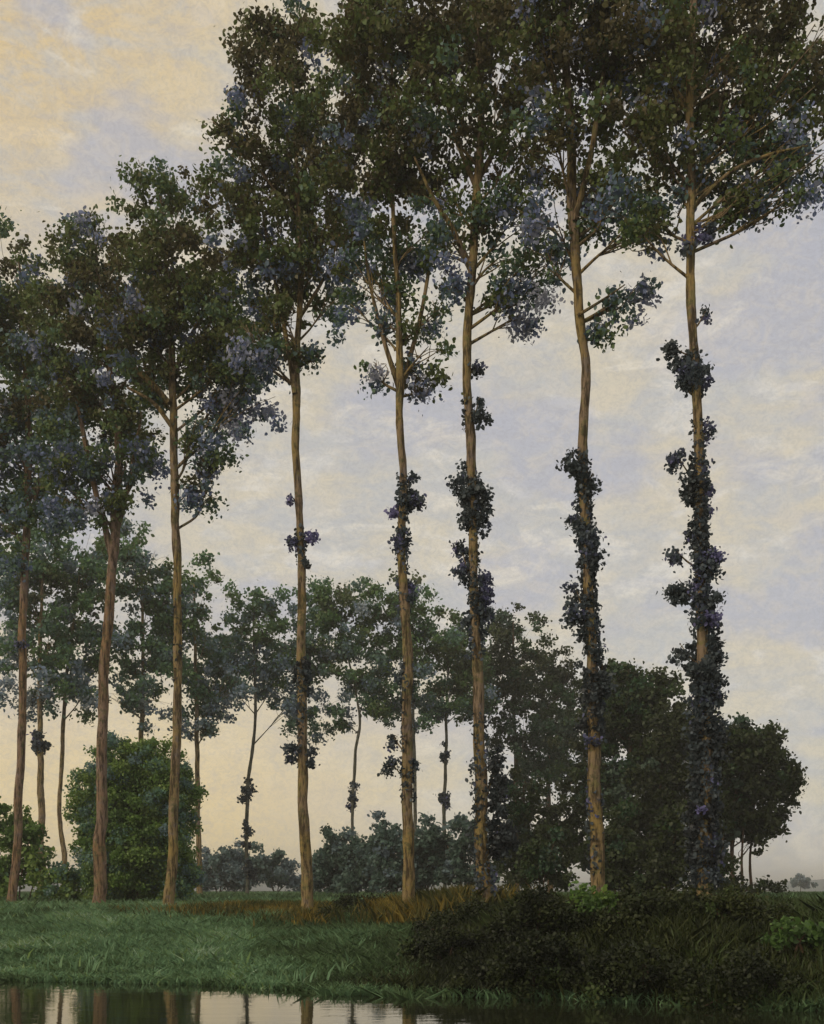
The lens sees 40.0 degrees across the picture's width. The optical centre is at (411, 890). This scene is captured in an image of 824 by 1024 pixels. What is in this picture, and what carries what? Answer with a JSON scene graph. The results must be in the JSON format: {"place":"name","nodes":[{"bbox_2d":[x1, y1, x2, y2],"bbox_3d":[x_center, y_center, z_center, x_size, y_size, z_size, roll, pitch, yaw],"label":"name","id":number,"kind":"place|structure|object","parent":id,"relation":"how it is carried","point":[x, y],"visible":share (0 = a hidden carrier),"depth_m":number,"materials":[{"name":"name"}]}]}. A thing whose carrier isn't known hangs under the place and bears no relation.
{"place":"outdoors","nodes":[
{"label":"outdoors","id":0,"kind":"place"},
{"bbox_2d":[0,980,823,1023],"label":"water","id":1,"kind":"structure","parent":0,"point":[33,1002],"depth_m":15.66,"materials":[{"name":"black liquid"}]},
{"bbox_2d":[0,890,823,910],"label":"meadow grass","id":2,"kind":"structure","parent":0,"point":[213,896],"depth_m":51.09,"materials":[{"name":"green plant"}]},
{"bbox_2d":[0,0,823,882],"label":"sky","id":3,"kind":"structure","parent":0,"point":[85,84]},
{"bbox_2d":[17,879,823,890],"bbox_3d":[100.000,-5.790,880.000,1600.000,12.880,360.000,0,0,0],"label":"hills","id":4,"kind":"structure","parent":0,"point":[264,887],"depth_m":737.13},
{"bbox_2d":[18,889,823,1010],"bbox_3d":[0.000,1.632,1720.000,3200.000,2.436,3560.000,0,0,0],"label":"ground","id":5,"kind":"structure","parent":0,"point":[819,975],"depth_m":17.66,"materials":[{"name":"green plant"}]},
{"bbox_2d":[0,796,61,899],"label":"bush","id":6,"kind":"object","parent":5,"relation":"on","point":[31,863],"visible":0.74,"depth_m":51.45,"materials":[{"name":"green plant"}]},
{"bbox_2d":[0,514,80,895],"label":"poplar tree","id":7,"kind":"object","parent":5,"relation":"on","point":[41,574],"visible":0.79,"depth_m":69.73,"materials":[{"name":"green plant"}]},
{"bbox_2d":[0,206,89,901],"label":"poplar tree","id":8,"kind":"object","parent":5,"relation":"on","point":[16,415],"visible":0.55,"depth_m":42.69,"materials":[{"name":"green plant"}]},
{"bbox_2d":[31,861,83,902],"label":"bush","id":9,"kind":"object","parent":5,"relation":"on","point":[67,889],"visible":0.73,"depth_m":50.25,"materials":[{"name":"green plant"}]},
{"bbox_2d":[34,532,141,884],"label":"poplar tree","id":10,"kind":"object","parent":5,"relation":"on","point":[91,570],"visible":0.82,"depth_m":71.36,"materials":[{"name":"green plant"}]},
{"bbox_2d":[0,204,178,902],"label":"poplar tree","id":11,"kind":"object","parent":5,"relation":"on","point":[123,424],"visible":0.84,"depth_m":39.12,"materials":[{"name":"green plant"}]},
{"bbox_2d":[62,730,208,901],"bbox_3d":[-12.204,-3.208,50.096,6.542,8.098,6.206,0,0,0],"label":"rounded bush","id":12,"kind":"object","parent":5,"relation":"on","point":[138,792],"visible":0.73,"depth_m":48.82,"materials":[{"name":"green plant"}]},
{"bbox_2d":[85,515,211,741],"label":"poplar tree","id":13,"kind":"object","parent":5,"relation":"on","point":[159,662],"visible":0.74,"depth_m":73.58,"materials":[{"name":"green plant"}]},
{"bbox_2d":[77,155,290,904],"bbox_3d":[-7.355,-11.307,36.999,6.988,24.542,5.229,0,0,0],"label":"poplar tree","id":14,"kind":"object","parent":5,"relation":"on","point":[164,322],"visible":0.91,"depth_m":36.33,"materials":[{"name":"green plant"}]},
{"bbox_2d":[151,548,258,893],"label":"poplar tree","id":15,"kind":"object","parent":5,"relation":"on","point":[204,695],"visible":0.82,"depth_m":75.87,"materials":[{"name":"green plant"}]},
{"bbox_2d":[0,900,427,992],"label":"bank grass","id":16,"kind":"structure","parent":5,"relation":"on","point":[264,945],"depth_m":24.86,"materials":[{"name":"green plant"}]},
{"bbox_2d":[193,838,257,892],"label":"bush","id":17,"kind":"object","parent":5,"relation":"on","point":[220,871],"visible":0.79,"depth_m":109.20,"materials":[{"name":"green plant"}]},
{"bbox_2d":[214,578,313,893],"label":"poplar tree","id":18,"kind":"object","parent":5,"relation":"on","point":[270,671],"visible":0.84,"depth_m":79.81,"materials":[{"name":"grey plant"}]},
{"bbox_2d":[237,839,300,891],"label":"bush","id":19,"kind":"object","parent":5,"relation":"on","point":[271,871],"visible":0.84,"depth_m":110.88,"materials":[{"name":"green plant"}]},
{"bbox_2d":[190,0,384,908],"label":"poplar tree","id":20,"kind":"object","parent":5,"relation":"on","point":[286,266],"visible":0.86,"depth_m":32.11,"materials":[{"name":"green plant"}]},
{"bbox_2d":[40,882,552,926],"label":"russet grass","id":21,"kind":"structure","parent":5,"relation":"on","point":[391,909],"depth_m":29.85,"materials":[{"name":"plant"}]},
{"bbox_2d":[280,574,401,830],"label":"poplar tree","id":22,"kind":"object","parent":5,"relation":"on","point":[327,617],"visible":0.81,"depth_m":81.54,"materials":[{"name":"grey plant"}]},
{"bbox_2d":[312,823,370,893],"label":"bush","id":23,"kind":"object","parent":5,"relation":"on","point":[327,858],"visible":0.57,"depth_m":77.12,"materials":[{"name":"green plant"}]},
{"bbox_2d":[310,891,393,917],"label":"bramble","id":24,"kind":"object","parent":5,"relation":"on","point":[341,900],"visible":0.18,"depth_m":31.10,"materials":[{"name":"green plant"}]},
{"bbox_2d":[334,810,418,894],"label":"bush","id":25,"kind":"object","parent":5,"relation":"on","point":[380,863],"visible":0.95,"depth_m":74.92,"materials":[{"name":"green plant"}]},
{"bbox_2d":[283,0,492,907],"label":"poplar tree","id":26,"kind":"object","parent":5,"relation":"on","point":[391,175],"visible":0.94,"depth_m":29.49,"materials":[{"name":"green plant"}]},
{"bbox_2d":[0,970,823,1011],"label":"water weeds","id":27,"kind":"object","parent":5,"relation":"on","point":[347,989],"visible":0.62,"depth_m":17.72,"materials":[{"name":"green plant"}]},
{"bbox_2d":[358,568,465,837],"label":"poplar tree","id":28,"kind":"object","parent":5,"relation":"on","point":[422,668],"visible":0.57,"depth_m":83.23,"materials":[{"name":"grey plant"}]},
{"bbox_2d":[399,812,453,891],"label":"bush","id":29,"kind":"object","parent":5,"relation":"on","point":[430,845],"visible":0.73,"depth_m":76.27,"materials":[{"name":"green plant"}]},
{"bbox_2d":[396,924,497,962],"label":"bramble","id":30,"kind":"object","parent":5,"relation":"on","point":[428,946],"visible":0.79,"depth_m":21.22,"materials":[{"name":"green plant"}]},
{"bbox_2d":[416,604,502,887],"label":"poplar tree","id":31,"kind":"object","parent":5,"relation":"on","point":[460,678],"visible":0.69,"depth_m":85.43,"materials":[{"name":"green plant"}]},
{"bbox_2d":[410,892,510,937],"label":"bramble","id":32,"kind":"object","parent":5,"relation":"on","point":[437,921],"visible":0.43,"depth_m":24.80,"materials":[{"name":"green plant"}]},
{"bbox_2d":[438,812,500,887],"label":"bush","id":33,"kind":"object","parent":5,"relation":"on","point":[456,870],"visible":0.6,"depth_m":74.58,"materials":[{"name":"green plant"}]},
{"bbox_2d":[359,0,586,901],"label":"poplar tree","id":34,"kind":"object","parent":5,"relation":"on","point":[478,56],"visible":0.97,"depth_m":27.79,"materials":[{"name":"green plant"}]},
{"bbox_2d":[460,602,579,890],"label":"poplar tree","id":35,"kind":"object","parent":5,"relation":"on","point":[517,684],"visible":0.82,"depth_m":89.09,"materials":[{"name":"green plant"}]},
{"bbox_2d":[442,929,611,1001],"bbox_3d":[1.762,1.166,17.347,2.681,1.160,1.852,0,0,0],"label":"bramble","id":36,"kind":"object","parent":5,"relation":"on","point":[506,970],"visible":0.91,"depth_m":17.05,"materials":[{"name":"green plant"}]},
{"bbox_2d":[497,820,580,893],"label":"undergrowth bush","id":37,"kind":"object","parent":5,"relation":"on","point":[542,858],"visible":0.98,"depth_m":45.64,"materials":[{"name":"green plant"}]},
{"bbox_2d":[490,765,588,885],"bbox_3d":[7.184,-2.919,60.314,6.195,7.384,4.040,0,0,-24],"label":"broad tree","id":38,"kind":"object","parent":5,"relation":"on","point":[522,812],"visible":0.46,"depth_m":59.71,"materials":[{"name":"green plant"}]},
{"bbox_2d":[483,881,601,949],"bbox_3d":[2.242,0.527,19.782,2.117,1.383,1.785,0,0,-27],"label":"bramble","id":39,"kind":"object","parent":5,"relation":"on","point":[553,915],"visible":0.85,"depth_m":19.36,"materials":[{"name":"green plant"}]},
{"bbox_2d":[505,645,587,891],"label":"poplar tree","id":40,"kind":"object","parent":5,"relation":"on","point":[566,678],"visible":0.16,"depth_m":92.98,"materials":[{"name":"green plant"}]},
{"bbox_2d":[470,0,679,893],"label":"poplar tree","id":41,"kind":"object","parent":5,"relation":"on","point":[540,29],"visible":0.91,"depth_m":25.73,"materials":[{"name":"green plant"}]},
{"bbox_2d":[566,880,626,925],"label":"mossy bush","id":42,"kind":"object","parent":5,"relation":"on","point":[600,901],"visible":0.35,"depth_m":19.94,"materials":[{"name":"green plant"}]},
{"bbox_2d":[583,797,659,893],"bbox_3d":[8.187,-1.492,43.921,3.019,4.235,2.978,0,0,14],"label":"undergrowth bush","id":43,"kind":"object","parent":5,"relation":"on","point":[620,863],"visible":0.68,"depth_m":43.41,"materials":[{"name":"green plant"}]},
{"bbox_2d":[553,658,694,877],"bbox_3d":[12.467,-6.020,61.828,9.570,13.612,4.678,0,0,11],"label":"broad tree","id":44,"kind":"object","parent":5,"relation":"on","point":[638,703],"visible":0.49,"depth_m":61.25,"materials":[{"name":"green plant"}]},
{"bbox_2d":[573,700,695,892],"bbox_3d":[11.473,-4.523,58.017,7.270,10.616,5.164,0,0,0],"label":"broad tree","id":45,"kind":"object","parent":5,"relation":"on","point":[651,775],"visible":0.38,"depth_m":57.40,"materials":[{"name":"green plant"}]},
{"bbox_2d":[577,931,708,1004],"bbox_3d":[3.425,1.161,16.647,1.956,1.116,1.748,0,0,13],"label":"bramble","id":46,"kind":"object","parent":5,"relation":"on","point":[623,972],"visible":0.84,"depth_m":16.42,"materials":[{"name":"green plant"}]},
{"bbox_2d":[588,877,703,940],"bbox_3d":[4.058,0.372,19.561,2.325,1.199,1.772,0,0,-41],"label":"bramble","id":47,"kind":"object","parent":5,"relation":"on","point":[659,900],"visible":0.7,"depth_m":19.18,"materials":[{"name":"green plant"}]},
{"bbox_2d":[628,798,696,895],"bbox_3d":[9.814,-1.438,42.734,3.261,4.052,2.757,0,0,12],"label":"undergrowth bush","id":48,"kind":"object","parent":5,"relation":"on","point":[671,874],"visible":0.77,"depth_m":42.28,"materials":[{"name":"green plant"}]},
{"bbox_2d":[531,0,823,896],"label":"poplar tree","id":49,"kind":"object","parent":5,"relation":"on","point":[681,60],"visible":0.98,"depth_m":23.86,"materials":[{"name":"green plant"}]},
{"bbox_2d":[715,811,738,876],"bbox_3d":[14.903,-1.750,53.865,1.262,5.041,1.172,0,0,0],"label":"sapling","id":50,"kind":"object","parent":5,"relation":"on","point":[727,819],"visible":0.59,"depth_m":53.69,"materials":[{"name":"green plant"}]},
{"bbox_2d":[671,876,794,924],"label":"bramble","id":51,"kind":"object","parent":5,"relation":"on","point":[730,898],"visible":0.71,"depth_m":19.23,"materials":[{"name":"green plant"}]},
{"bbox_2d":[673,711,808,877],"bbox_3d":[15.908,-4.007,55.148,6.644,9.583,4.387,0,0,-21],"label":"broad tree","id":52,"kind":"object","parent":5,"relation":"on","point":[778,780],"visible":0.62,"depth_m":54.33,"materials":[{"name":"green plant"}]},
{"bbox_2d":[665,942,819,1010],"bbox_3d":[4.604,1.309,15.986,1.975,1.142,1.602,0,0,-28],"label":"bramble","id":53,"kind":"object","parent":5,"relation":"on","point":[753,965],"visible":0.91,"depth_m":15.67,"materials":[{"name":"green plant"}]},
{"bbox_2d":[734,809,759,885],"bbox_3d":[16.203,-1.769,54.472,1.137,5.114,1.289,0,0,-42],"label":"sapling","id":54,"kind":"object","parent":5,"relation":"on","point":[749,817],"visible":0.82,"depth_m":54.51,"materials":[{"name":"green plant"}]},
{"bbox_2d":[713,852,794,896],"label":"undergrowth bush","id":55,"kind":"object","parent":5,"relation":"on","point":[764,884],"visible":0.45,"depth_m":46.73,"materials":[{"name":"green plant"}]},
{"bbox_2d":[749,802,761,889],"bbox_3d":[16.724,-1.799,55.196,1.027,5.165,1.031,0,0,-44],"label":"sapling","id":56,"kind":"object","parent":5,"relation":"on","point":[750,871],"visible":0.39,"depth_m":55.32,"materials":[{"name":"brown plant"}]},
{"bbox_2d":[756,914,823,957],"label":"green bush","id":57,"kind":"object","parent":5,"relation":"on","point":[811,932],"visible":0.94,"depth_m":17.20,"materials":[{"name":"green plant"}]},
{"bbox_2d":[787,873,817,890],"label":"tree","id":58,"kind":"object","parent":5,"relation":"on","point":[801,881],"visible":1,"depth_m":299.45,"materials":[{"name":"grey plant"}]}
]}

